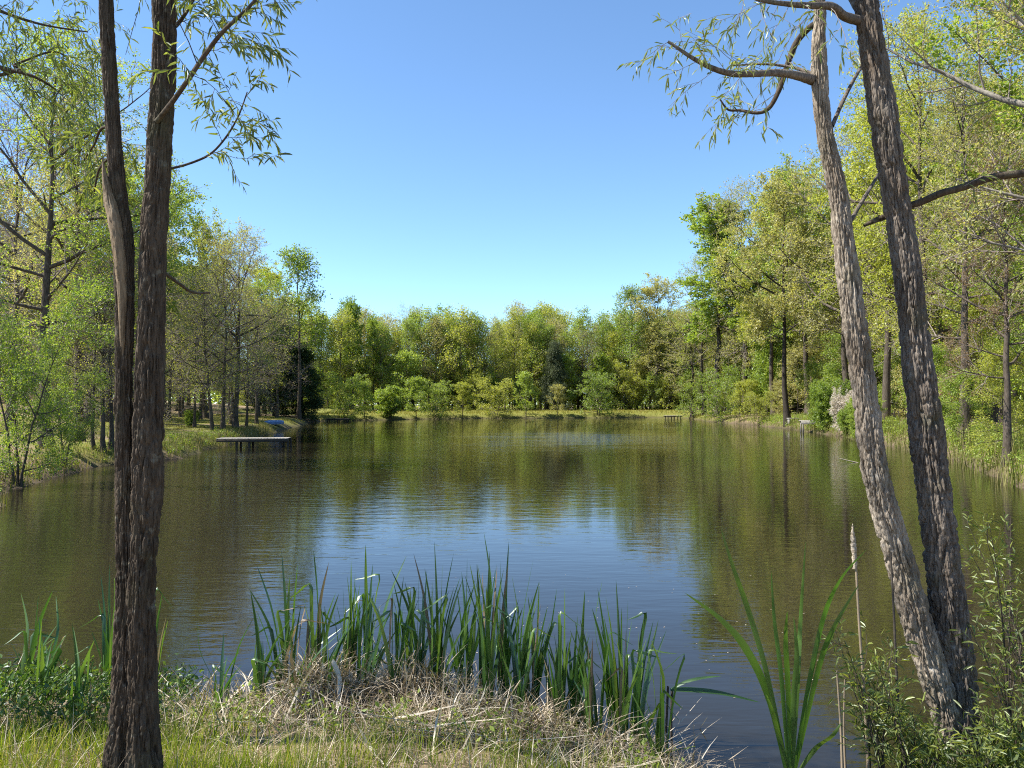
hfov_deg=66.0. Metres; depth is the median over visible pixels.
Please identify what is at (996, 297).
woodland tree
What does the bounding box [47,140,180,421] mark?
woodland tree
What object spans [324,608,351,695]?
cattail
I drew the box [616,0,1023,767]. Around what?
willow tree
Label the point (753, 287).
woodland tree
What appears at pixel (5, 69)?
willow tree
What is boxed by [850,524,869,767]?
dead cattail
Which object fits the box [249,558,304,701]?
cattail
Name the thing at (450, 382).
understorey bush
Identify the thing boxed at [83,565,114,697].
cattail
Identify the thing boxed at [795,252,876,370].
woodland tree
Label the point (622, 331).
woodland tree
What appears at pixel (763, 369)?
tree
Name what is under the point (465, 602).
cattail
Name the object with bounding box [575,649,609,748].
cattail
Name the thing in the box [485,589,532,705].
cattail
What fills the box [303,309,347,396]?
woodland tree
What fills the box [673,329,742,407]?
woodland tree
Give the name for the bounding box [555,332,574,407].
woodland tree
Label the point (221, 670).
cattail
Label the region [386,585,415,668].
cattail
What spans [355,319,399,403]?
woodland tree
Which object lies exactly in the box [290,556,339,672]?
cattail
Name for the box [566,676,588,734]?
cattail
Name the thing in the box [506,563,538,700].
cattail
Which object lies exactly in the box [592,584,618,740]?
cattail
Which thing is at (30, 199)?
woodland tree
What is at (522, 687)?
cattail
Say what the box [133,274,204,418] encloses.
woodland tree
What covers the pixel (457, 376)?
understorey bush
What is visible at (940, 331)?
woodland tree
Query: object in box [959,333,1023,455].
sapling
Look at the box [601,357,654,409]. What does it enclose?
understorey bush
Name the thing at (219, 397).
distant woodland
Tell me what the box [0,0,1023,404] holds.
sky
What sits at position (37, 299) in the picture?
woodland tree
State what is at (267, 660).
cattail
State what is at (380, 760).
dead reed
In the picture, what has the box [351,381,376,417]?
sapling
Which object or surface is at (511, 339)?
woodland tree
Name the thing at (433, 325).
woodland tree
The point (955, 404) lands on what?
sapling
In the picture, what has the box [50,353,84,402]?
understorey sapling
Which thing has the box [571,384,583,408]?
understorey bush
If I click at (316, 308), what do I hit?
woodland tree
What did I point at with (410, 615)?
cattail
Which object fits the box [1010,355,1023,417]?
understorey sapling
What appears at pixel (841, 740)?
dead stalk
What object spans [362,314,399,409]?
woodland tree
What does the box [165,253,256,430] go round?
leaning tree
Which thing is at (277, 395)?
bare tree
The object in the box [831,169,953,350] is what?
woodland tree
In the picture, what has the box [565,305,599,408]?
woodland tree
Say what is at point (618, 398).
understorey bush
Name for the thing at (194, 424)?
bare tree
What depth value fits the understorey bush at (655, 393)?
137.18 m
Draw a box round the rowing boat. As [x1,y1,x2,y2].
[264,420,283,424]
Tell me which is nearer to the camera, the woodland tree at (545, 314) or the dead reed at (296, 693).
the dead reed at (296, 693)
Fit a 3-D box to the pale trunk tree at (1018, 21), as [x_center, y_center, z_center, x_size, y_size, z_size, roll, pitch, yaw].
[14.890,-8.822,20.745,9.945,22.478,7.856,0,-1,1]
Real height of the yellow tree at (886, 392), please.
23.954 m
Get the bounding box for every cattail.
[0,665,29,714]
[4,591,55,686]
[7,678,39,705]
[35,622,63,706]
[36,599,65,695]
[53,641,93,726]
[57,625,93,709]
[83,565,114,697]
[83,681,98,719]
[155,588,172,687]
[198,617,253,712]
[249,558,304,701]
[250,591,267,707]
[252,612,329,698]
[252,615,292,700]
[288,607,344,691]
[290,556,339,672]
[305,594,364,670]
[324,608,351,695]
[330,569,360,680]
[334,595,373,676]
[346,545,405,668]
[353,593,373,699]
[357,588,395,690]
[369,577,416,700]
[376,601,426,677]
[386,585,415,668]
[391,570,433,674]
[400,585,447,684]
[414,542,460,687]
[416,582,517,692]
[438,581,479,689]
[457,577,481,694]
[465,570,510,690]
[470,565,503,709]
[477,535,501,701]
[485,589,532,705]
[494,544,522,704]
[494,609,551,730]
[504,590,562,714]
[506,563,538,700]
[506,606,547,726]
[538,641,557,716]
[543,595,586,734]
[543,625,563,730]
[545,631,588,724]
[562,592,599,723]
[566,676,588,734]
[570,621,630,743]
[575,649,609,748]
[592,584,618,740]
[605,638,646,753]
[609,636,684,765]
[615,584,637,729]
[628,612,657,742]
[630,632,678,754]
[665,676,757,746]
[685,529,865,767]
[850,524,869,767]
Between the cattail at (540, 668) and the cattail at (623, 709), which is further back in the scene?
the cattail at (540, 668)
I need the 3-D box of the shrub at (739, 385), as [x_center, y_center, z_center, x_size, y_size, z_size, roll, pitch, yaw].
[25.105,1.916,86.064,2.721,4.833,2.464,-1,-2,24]
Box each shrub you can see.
[184,408,200,426]
[674,373,710,418]
[692,363,743,422]
[728,380,751,422]
[742,390,778,424]
[807,375,851,431]
[829,384,851,431]
[836,404,852,436]
[845,395,887,438]
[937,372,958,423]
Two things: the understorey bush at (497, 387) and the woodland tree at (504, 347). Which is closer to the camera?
the understorey bush at (497, 387)
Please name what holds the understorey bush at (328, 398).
on the ground at (394, 417)
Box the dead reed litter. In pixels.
[80,659,747,767]
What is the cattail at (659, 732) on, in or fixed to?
on the ground at (394, 417)
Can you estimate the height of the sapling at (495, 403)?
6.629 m
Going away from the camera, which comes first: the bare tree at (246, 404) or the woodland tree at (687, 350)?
the bare tree at (246, 404)
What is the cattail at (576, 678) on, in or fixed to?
on the ground at (394, 417)
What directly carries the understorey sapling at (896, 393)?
on the ground at (394, 417)
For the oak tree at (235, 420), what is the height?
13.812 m
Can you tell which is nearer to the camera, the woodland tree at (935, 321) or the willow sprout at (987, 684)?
the willow sprout at (987, 684)
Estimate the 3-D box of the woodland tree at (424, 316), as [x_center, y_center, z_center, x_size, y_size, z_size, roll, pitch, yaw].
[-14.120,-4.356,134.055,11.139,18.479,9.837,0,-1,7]
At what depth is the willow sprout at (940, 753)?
3.97 m
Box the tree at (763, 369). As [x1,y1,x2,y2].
[741,165,825,413]
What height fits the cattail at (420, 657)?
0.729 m
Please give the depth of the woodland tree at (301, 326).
120.66 m
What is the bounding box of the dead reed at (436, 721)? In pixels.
[432,704,441,754]
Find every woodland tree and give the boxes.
[0,82,109,428]
[0,133,184,422]
[0,163,71,408]
[0,173,69,363]
[0,193,29,323]
[0,200,82,358]
[0,217,57,410]
[1,212,98,402]
[1,240,58,403]
[25,236,105,404]
[45,168,191,364]
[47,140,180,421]
[53,252,113,403]
[88,231,208,413]
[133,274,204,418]
[133,300,187,407]
[166,271,237,419]
[166,309,202,413]
[167,259,233,408]
[167,311,194,410]
[175,356,190,405]
[179,296,235,412]
[191,304,232,409]
[198,303,250,413]
[218,279,263,401]
[271,294,322,404]
[300,292,329,376]
[301,313,337,404]
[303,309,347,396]
[315,330,348,408]
[320,308,374,408]
[326,296,362,408]
[331,317,372,408]
[342,295,366,409]
[347,302,390,408]
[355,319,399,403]
[356,307,375,406]
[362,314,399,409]
[364,313,384,408]
[376,320,391,374]
[377,310,406,351]
[382,322,412,408]
[391,301,437,406]
[392,311,431,407]
[393,304,459,407]
[395,316,421,407]
[399,304,432,388]
[411,313,452,408]
[423,332,444,404]
[424,314,475,409]
[430,303,455,368]
[431,303,487,408]
[436,307,477,408]
[451,310,498,409]
[455,315,482,409]
[456,319,496,409]
[456,334,498,403]
[459,312,509,406]
[483,314,509,408]
[486,324,510,408]
[489,318,511,408]
[498,304,529,408]
[499,332,519,409]
[500,300,530,407]
[501,324,538,409]
[513,310,551,408]
[516,311,541,400]
[517,321,548,408]
[518,301,562,409]
[522,300,563,408]
[532,307,543,407]
[534,317,580,409]
[534,323,558,408]
[542,304,568,407]
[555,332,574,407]
[556,306,573,353]
[562,336,573,408]
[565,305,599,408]
[565,316,593,408]
[565,316,605,408]
[566,324,608,407]
[585,311,613,401]
[586,309,615,408]
[600,313,618,391]
[604,329,625,408]
[607,308,652,397]
[610,314,637,407]
[614,306,641,407]
[622,304,669,408]
[635,334,651,408]
[637,321,679,408]
[644,319,695,408]
[651,304,684,407]
[663,334,687,405]
[664,321,706,396]
[669,314,706,409]
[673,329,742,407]
[676,318,721,394]
[688,290,748,406]
[697,277,752,408]
[704,310,741,410]
[707,292,781,412]
[710,274,762,411]
[738,236,766,413]
[749,265,823,412]
[759,221,834,403]
[787,189,895,375]
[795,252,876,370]
[799,206,897,402]
[809,280,869,360]
[811,157,879,348]
[817,103,999,378]
[817,187,935,416]
[826,219,924,401]
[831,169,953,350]
[875,226,979,403]
[901,0,1023,308]
[903,79,1023,428]
[925,130,1023,424]
[926,121,1000,368]
[927,189,1020,421]
[946,60,1023,148]
[947,148,1021,349]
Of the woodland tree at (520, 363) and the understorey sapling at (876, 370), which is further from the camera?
the woodland tree at (520, 363)
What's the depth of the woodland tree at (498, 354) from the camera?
153.38 m
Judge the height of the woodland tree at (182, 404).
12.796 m
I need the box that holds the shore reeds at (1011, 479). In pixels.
[704,410,1023,488]
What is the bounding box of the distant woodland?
[1,337,1019,409]
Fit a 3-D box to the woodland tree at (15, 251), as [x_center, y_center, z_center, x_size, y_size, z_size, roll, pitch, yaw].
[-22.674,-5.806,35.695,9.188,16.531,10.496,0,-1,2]
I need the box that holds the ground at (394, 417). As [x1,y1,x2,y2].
[0,393,1023,767]
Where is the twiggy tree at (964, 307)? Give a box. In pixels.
[884,27,1023,440]
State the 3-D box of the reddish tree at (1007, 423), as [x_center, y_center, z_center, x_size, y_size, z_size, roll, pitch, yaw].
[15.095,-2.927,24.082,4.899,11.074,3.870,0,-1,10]
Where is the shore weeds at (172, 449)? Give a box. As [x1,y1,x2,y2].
[0,427,237,491]
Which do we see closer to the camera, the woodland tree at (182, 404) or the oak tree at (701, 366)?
the woodland tree at (182, 404)
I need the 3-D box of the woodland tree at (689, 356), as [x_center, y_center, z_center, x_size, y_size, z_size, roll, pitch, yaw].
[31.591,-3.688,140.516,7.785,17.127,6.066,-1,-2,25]
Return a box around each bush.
[233,374,266,405]
[289,354,341,408]
[303,364,328,401]
[321,369,342,407]
[327,353,351,406]
[327,361,379,408]
[346,358,378,405]
[371,357,395,401]
[372,384,408,418]
[380,357,403,399]
[391,349,424,408]
[398,383,415,409]
[414,373,432,405]
[414,376,429,405]
[430,365,459,409]
[438,354,481,407]
[450,366,489,408]
[464,378,492,408]
[475,372,504,409]
[487,379,502,406]
[490,373,505,405]
[505,371,522,406]
[512,381,527,408]
[516,371,543,409]
[544,353,581,403]
[545,368,585,409]
[568,358,586,408]
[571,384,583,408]
[579,364,612,408]
[583,351,614,408]
[584,352,616,407]
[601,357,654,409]
[608,362,639,408]
[616,375,658,409]
[634,371,663,409]
[650,369,689,409]
[653,372,682,409]
[672,363,710,409]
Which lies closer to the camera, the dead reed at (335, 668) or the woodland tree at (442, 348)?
the dead reed at (335, 668)
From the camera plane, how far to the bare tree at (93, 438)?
28.51 m
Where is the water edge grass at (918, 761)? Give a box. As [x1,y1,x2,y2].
[898,716,1023,767]
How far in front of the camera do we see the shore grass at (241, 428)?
31.29 m
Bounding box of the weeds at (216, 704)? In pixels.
[173,669,695,767]
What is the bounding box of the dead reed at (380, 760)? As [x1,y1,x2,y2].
[360,729,383,764]
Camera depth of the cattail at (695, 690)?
4.96 m
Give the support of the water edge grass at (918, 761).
on the ground at (394, 417)
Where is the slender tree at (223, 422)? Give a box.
[166,217,298,429]
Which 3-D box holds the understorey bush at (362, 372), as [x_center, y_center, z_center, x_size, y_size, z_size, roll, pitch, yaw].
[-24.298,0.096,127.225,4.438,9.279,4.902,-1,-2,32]
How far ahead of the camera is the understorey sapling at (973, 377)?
57.91 m
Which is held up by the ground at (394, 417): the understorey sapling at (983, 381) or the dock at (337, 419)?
the understorey sapling at (983, 381)
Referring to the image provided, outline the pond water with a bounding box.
[0,418,1023,767]
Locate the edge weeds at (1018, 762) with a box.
[873,713,1023,767]
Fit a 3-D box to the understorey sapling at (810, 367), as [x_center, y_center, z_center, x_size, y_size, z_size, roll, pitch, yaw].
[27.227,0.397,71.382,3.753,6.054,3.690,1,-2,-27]
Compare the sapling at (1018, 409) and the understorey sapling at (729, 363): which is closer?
the sapling at (1018, 409)
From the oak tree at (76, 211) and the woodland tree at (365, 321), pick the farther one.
the woodland tree at (365, 321)
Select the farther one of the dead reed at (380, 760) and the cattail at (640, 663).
the cattail at (640, 663)
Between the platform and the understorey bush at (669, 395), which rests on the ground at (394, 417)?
the understorey bush at (669, 395)
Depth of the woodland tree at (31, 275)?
54.78 m
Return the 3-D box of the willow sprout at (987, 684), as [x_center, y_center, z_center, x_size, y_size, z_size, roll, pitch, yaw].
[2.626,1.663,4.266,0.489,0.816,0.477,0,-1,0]
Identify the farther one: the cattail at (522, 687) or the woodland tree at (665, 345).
the woodland tree at (665, 345)
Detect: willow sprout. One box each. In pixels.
[814,634,920,767]
[827,608,917,767]
[861,648,938,767]
[907,713,970,767]
[945,717,1008,767]
[950,614,1023,761]
[954,684,1023,767]
[960,496,1023,715]
[960,513,1023,703]
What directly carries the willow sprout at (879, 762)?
on the ground at (394, 417)
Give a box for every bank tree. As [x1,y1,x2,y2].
[0,270,107,486]
[30,333,114,466]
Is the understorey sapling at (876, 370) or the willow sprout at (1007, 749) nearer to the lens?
the willow sprout at (1007, 749)
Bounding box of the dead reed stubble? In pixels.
[246,653,716,767]
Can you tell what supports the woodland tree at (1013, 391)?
on the ground at (394, 417)
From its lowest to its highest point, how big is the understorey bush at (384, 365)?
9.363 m
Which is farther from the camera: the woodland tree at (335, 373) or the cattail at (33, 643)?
the woodland tree at (335, 373)
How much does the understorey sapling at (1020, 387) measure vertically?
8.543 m
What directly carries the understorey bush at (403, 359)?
on the ground at (394, 417)
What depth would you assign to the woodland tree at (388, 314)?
159.06 m
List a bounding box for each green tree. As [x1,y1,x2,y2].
[0,6,211,448]
[708,191,818,415]
[726,149,838,416]
[765,0,1022,347]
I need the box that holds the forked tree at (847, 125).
[820,100,955,415]
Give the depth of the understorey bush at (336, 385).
134.26 m
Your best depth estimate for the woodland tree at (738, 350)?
113.06 m
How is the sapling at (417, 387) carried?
on the ground at (394, 417)
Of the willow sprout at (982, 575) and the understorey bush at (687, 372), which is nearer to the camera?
the willow sprout at (982, 575)
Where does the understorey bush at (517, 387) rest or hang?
on the ground at (394, 417)
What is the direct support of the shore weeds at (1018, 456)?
on the ground at (394, 417)
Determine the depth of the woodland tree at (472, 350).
134.96 m
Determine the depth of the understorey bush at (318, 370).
118.50 m
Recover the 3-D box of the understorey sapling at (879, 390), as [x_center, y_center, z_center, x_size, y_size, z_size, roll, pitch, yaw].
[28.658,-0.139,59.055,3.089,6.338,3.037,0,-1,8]
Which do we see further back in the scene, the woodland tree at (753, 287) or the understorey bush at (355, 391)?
the understorey bush at (355, 391)
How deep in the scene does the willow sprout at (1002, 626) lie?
4.77 m
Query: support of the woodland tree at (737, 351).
on the ground at (394, 417)
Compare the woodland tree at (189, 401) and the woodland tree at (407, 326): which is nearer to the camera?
the woodland tree at (189, 401)
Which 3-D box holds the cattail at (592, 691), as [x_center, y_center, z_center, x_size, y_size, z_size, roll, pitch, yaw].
[0.504,1.827,4.685,0.384,0.832,0.285,-1,-2,22]
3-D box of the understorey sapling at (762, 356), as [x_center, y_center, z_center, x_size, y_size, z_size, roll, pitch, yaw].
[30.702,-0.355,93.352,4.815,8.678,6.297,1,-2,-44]
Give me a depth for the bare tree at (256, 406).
61.12 m
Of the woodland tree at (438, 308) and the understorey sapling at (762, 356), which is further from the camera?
the woodland tree at (438, 308)
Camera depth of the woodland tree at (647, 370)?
142.11 m
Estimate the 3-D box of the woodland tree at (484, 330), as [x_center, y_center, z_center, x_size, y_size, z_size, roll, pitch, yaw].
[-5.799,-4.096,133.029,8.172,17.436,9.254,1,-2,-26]
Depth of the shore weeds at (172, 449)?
28.77 m
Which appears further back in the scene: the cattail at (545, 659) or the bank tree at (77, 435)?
the bank tree at (77, 435)
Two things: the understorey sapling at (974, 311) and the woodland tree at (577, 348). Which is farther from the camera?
the woodland tree at (577, 348)
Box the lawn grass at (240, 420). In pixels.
[0,413,305,475]
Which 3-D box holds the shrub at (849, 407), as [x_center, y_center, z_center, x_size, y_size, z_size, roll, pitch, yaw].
[21.064,1.956,46.834,2.151,2.937,2.837,1,-2,-25]
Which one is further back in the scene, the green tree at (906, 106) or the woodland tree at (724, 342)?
the woodland tree at (724, 342)
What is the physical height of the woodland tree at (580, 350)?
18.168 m
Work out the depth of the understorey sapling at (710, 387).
118.81 m
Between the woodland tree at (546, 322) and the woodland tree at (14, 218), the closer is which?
the woodland tree at (14, 218)
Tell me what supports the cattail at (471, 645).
on the ground at (394, 417)
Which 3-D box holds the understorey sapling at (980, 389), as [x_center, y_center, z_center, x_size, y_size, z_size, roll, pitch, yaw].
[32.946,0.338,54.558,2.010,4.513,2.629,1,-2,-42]
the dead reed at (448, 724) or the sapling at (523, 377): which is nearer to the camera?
the dead reed at (448, 724)
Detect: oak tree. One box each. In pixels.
[0,29,145,441]
[182,217,298,427]
[647,303,725,417]
[655,253,742,415]
[681,171,767,414]
[757,121,910,389]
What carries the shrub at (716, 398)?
on the ground at (394, 417)
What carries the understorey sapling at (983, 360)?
on the ground at (394, 417)
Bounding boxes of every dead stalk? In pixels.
[836,670,843,767]
[843,678,846,767]
[889,552,903,767]
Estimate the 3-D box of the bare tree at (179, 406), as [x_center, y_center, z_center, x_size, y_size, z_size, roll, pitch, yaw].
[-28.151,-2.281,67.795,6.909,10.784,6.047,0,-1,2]
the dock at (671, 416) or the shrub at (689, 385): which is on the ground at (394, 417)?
the shrub at (689, 385)
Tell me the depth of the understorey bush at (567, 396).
149.78 m
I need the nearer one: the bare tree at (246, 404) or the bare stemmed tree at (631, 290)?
the bare tree at (246, 404)
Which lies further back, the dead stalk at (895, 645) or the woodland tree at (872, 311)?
the woodland tree at (872, 311)
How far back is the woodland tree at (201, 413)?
65.43 m
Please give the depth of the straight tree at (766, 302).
69.84 m
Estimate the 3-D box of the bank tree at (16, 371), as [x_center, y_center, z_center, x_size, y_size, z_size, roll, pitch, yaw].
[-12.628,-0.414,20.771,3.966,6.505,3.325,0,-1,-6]
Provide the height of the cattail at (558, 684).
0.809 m
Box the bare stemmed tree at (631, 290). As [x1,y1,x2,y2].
[604,283,653,408]
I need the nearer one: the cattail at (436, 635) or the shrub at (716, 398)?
the cattail at (436, 635)
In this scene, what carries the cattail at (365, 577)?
on the ground at (394, 417)
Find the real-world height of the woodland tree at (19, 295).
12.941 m
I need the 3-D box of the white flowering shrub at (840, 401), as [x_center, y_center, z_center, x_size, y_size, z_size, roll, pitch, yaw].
[22.139,1.851,52.277,2.120,3.637,3.082,-1,-2,33]
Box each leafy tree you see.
[170,207,245,418]
[224,271,284,416]
[231,260,301,413]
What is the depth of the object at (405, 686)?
4.94 m
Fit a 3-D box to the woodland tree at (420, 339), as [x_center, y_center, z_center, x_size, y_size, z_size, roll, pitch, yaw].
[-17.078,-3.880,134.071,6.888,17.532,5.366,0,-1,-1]
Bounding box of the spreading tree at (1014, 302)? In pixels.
[966,151,1023,383]
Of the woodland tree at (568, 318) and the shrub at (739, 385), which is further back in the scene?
the woodland tree at (568, 318)
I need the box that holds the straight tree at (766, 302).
[711,152,832,426]
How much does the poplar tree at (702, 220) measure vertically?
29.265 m
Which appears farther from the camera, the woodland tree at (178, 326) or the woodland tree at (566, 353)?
the woodland tree at (566, 353)
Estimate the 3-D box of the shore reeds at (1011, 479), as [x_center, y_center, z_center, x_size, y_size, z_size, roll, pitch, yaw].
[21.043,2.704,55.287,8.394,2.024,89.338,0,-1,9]
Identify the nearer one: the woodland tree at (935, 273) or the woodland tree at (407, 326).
the woodland tree at (935, 273)
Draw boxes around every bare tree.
[28,273,135,449]
[36,228,139,452]
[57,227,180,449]
[163,288,233,426]
[165,305,212,416]
[170,258,288,423]
[214,308,283,425]
[219,274,293,423]
[242,305,323,417]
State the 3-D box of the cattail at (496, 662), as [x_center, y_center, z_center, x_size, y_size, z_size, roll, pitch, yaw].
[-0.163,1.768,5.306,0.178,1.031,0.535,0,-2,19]
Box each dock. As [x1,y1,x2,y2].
[216,437,291,447]
[326,418,350,421]
[664,415,681,418]
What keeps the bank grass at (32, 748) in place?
on the ground at (394, 417)
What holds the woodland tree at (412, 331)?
on the ground at (394, 417)
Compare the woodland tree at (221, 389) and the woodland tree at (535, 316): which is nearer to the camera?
the woodland tree at (221, 389)
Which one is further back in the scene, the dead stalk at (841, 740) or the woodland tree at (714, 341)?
the woodland tree at (714, 341)
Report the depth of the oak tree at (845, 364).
62.05 m
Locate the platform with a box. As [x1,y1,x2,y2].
[799,420,814,432]
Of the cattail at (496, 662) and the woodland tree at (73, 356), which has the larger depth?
the woodland tree at (73, 356)
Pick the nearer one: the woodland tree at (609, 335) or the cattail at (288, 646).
the cattail at (288, 646)
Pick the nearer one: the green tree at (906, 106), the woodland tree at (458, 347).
the green tree at (906, 106)
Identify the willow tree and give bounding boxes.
[0,0,138,147]
[19,0,316,767]
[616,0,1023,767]
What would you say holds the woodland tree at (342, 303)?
on the ground at (394, 417)
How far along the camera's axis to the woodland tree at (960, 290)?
40.63 m
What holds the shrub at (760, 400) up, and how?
on the ground at (394, 417)
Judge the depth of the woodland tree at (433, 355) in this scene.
137.93 m
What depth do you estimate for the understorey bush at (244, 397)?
118.84 m
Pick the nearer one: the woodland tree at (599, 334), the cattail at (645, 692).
the cattail at (645, 692)
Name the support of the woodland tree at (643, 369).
on the ground at (394, 417)
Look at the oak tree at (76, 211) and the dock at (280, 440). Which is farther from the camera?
the dock at (280, 440)
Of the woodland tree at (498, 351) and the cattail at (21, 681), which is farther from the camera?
the woodland tree at (498, 351)
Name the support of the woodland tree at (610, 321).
on the ground at (394, 417)
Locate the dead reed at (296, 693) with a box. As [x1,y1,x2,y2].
[281,661,316,727]
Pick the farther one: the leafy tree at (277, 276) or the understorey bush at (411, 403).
the understorey bush at (411, 403)
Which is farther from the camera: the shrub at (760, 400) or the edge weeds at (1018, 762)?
the shrub at (760, 400)
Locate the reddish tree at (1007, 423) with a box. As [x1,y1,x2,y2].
[921,109,1023,467]
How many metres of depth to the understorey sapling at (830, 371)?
65.16 m
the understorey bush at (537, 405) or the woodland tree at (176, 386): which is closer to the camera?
the woodland tree at (176, 386)
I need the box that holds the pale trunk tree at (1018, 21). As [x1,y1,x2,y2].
[842,0,1023,296]
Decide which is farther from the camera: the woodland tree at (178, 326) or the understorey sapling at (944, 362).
the woodland tree at (178, 326)
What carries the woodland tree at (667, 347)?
on the ground at (394, 417)
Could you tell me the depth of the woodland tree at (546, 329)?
136.71 m
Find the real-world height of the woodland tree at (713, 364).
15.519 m
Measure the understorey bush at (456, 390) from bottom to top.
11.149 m
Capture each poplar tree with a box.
[255,241,333,419]
[675,190,750,415]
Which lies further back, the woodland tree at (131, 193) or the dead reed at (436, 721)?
the woodland tree at (131, 193)
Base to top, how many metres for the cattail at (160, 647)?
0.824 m
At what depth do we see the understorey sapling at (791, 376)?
77.65 m
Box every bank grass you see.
[0,671,728,767]
[315,408,726,419]
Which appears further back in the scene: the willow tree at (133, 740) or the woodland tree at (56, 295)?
the woodland tree at (56, 295)
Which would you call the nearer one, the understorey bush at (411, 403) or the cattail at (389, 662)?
the cattail at (389, 662)
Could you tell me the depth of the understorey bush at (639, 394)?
137.98 m
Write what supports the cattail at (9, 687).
on the ground at (394, 417)
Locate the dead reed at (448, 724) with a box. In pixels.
[382,718,504,744]
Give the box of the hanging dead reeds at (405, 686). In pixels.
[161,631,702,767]
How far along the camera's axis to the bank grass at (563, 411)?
123.36 m
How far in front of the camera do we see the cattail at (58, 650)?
5.19 m
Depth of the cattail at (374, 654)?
5.16 m
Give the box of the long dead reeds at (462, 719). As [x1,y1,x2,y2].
[158,634,732,767]
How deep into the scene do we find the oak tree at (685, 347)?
116.17 m
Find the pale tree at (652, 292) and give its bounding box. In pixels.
[618,272,692,408]
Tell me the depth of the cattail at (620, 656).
5.10 m
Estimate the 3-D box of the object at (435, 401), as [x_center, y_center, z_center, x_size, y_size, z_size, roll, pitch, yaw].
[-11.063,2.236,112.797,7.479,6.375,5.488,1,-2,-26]
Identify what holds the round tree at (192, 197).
on the ground at (394, 417)
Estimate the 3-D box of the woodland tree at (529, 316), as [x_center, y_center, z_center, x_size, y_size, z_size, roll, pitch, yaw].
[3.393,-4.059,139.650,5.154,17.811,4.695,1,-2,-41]
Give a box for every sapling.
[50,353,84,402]
[317,370,376,420]
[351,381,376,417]
[402,375,428,418]
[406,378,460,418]
[450,381,475,416]
[473,376,518,416]
[512,370,540,416]
[544,384,567,414]
[567,370,626,417]
[705,359,723,409]
[717,355,743,412]
[722,373,746,413]
[741,378,761,415]
[742,345,794,408]
[743,379,762,413]
[749,348,779,413]
[768,378,782,415]
[775,340,825,413]
[794,357,826,411]
[816,362,842,393]
[817,358,838,388]
[819,330,879,393]
[823,352,847,388]
[871,325,906,418]
[871,344,892,406]
[873,345,906,417]
[890,306,955,417]
[896,342,971,422]
[929,286,1023,422]
[933,340,959,375]
[938,366,992,447]
[946,350,986,404]
[951,325,1022,413]
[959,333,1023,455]
[971,363,999,418]
[972,309,1023,400]
[985,239,1023,412]
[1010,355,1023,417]
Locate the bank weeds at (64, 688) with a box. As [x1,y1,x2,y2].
[0,645,208,744]
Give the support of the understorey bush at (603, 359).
on the ground at (394, 417)
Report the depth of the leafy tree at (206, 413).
68.09 m
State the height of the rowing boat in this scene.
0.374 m
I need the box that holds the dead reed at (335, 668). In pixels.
[331,659,350,716]
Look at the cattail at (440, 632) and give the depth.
5.02 m
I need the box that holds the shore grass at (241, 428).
[0,422,274,506]
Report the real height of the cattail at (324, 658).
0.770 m
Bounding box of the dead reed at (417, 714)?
[379,704,457,734]
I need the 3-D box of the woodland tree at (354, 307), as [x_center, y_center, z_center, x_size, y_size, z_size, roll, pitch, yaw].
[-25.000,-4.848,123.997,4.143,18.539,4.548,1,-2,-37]
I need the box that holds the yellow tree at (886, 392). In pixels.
[806,72,958,425]
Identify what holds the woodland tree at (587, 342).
on the ground at (394, 417)
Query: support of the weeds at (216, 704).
on the ground at (394, 417)
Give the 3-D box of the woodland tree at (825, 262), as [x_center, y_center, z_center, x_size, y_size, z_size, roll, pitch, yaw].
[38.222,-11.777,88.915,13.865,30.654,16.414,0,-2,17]
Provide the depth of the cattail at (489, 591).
5.21 m
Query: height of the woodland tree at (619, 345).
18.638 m
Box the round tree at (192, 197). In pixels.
[91,173,214,417]
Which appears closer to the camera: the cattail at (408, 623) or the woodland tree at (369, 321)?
the cattail at (408, 623)
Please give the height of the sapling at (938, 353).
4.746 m
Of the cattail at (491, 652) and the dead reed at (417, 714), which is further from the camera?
the cattail at (491, 652)
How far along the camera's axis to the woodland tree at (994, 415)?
50.65 m
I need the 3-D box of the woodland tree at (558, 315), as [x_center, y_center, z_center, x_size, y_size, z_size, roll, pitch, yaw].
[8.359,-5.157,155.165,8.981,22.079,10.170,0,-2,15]
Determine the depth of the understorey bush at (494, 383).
133.07 m
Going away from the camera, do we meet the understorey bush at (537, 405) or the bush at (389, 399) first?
the bush at (389, 399)
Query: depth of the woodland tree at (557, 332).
139.85 m
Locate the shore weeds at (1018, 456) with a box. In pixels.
[757,413,1023,479]
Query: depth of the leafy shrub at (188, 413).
48.77 m
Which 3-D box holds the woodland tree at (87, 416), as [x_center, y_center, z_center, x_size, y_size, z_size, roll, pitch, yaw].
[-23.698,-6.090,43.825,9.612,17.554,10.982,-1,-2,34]
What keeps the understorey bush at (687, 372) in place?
on the ground at (394, 417)
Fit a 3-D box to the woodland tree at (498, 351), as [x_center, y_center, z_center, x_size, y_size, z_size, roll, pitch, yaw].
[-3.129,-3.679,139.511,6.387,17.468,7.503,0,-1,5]
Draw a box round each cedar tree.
[241,321,320,422]
[265,340,331,421]
[536,340,570,410]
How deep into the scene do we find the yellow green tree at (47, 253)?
26.86 m
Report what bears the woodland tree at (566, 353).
on the ground at (394, 417)
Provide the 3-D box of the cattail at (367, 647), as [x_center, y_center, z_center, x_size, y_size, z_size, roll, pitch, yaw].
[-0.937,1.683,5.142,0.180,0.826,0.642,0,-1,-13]

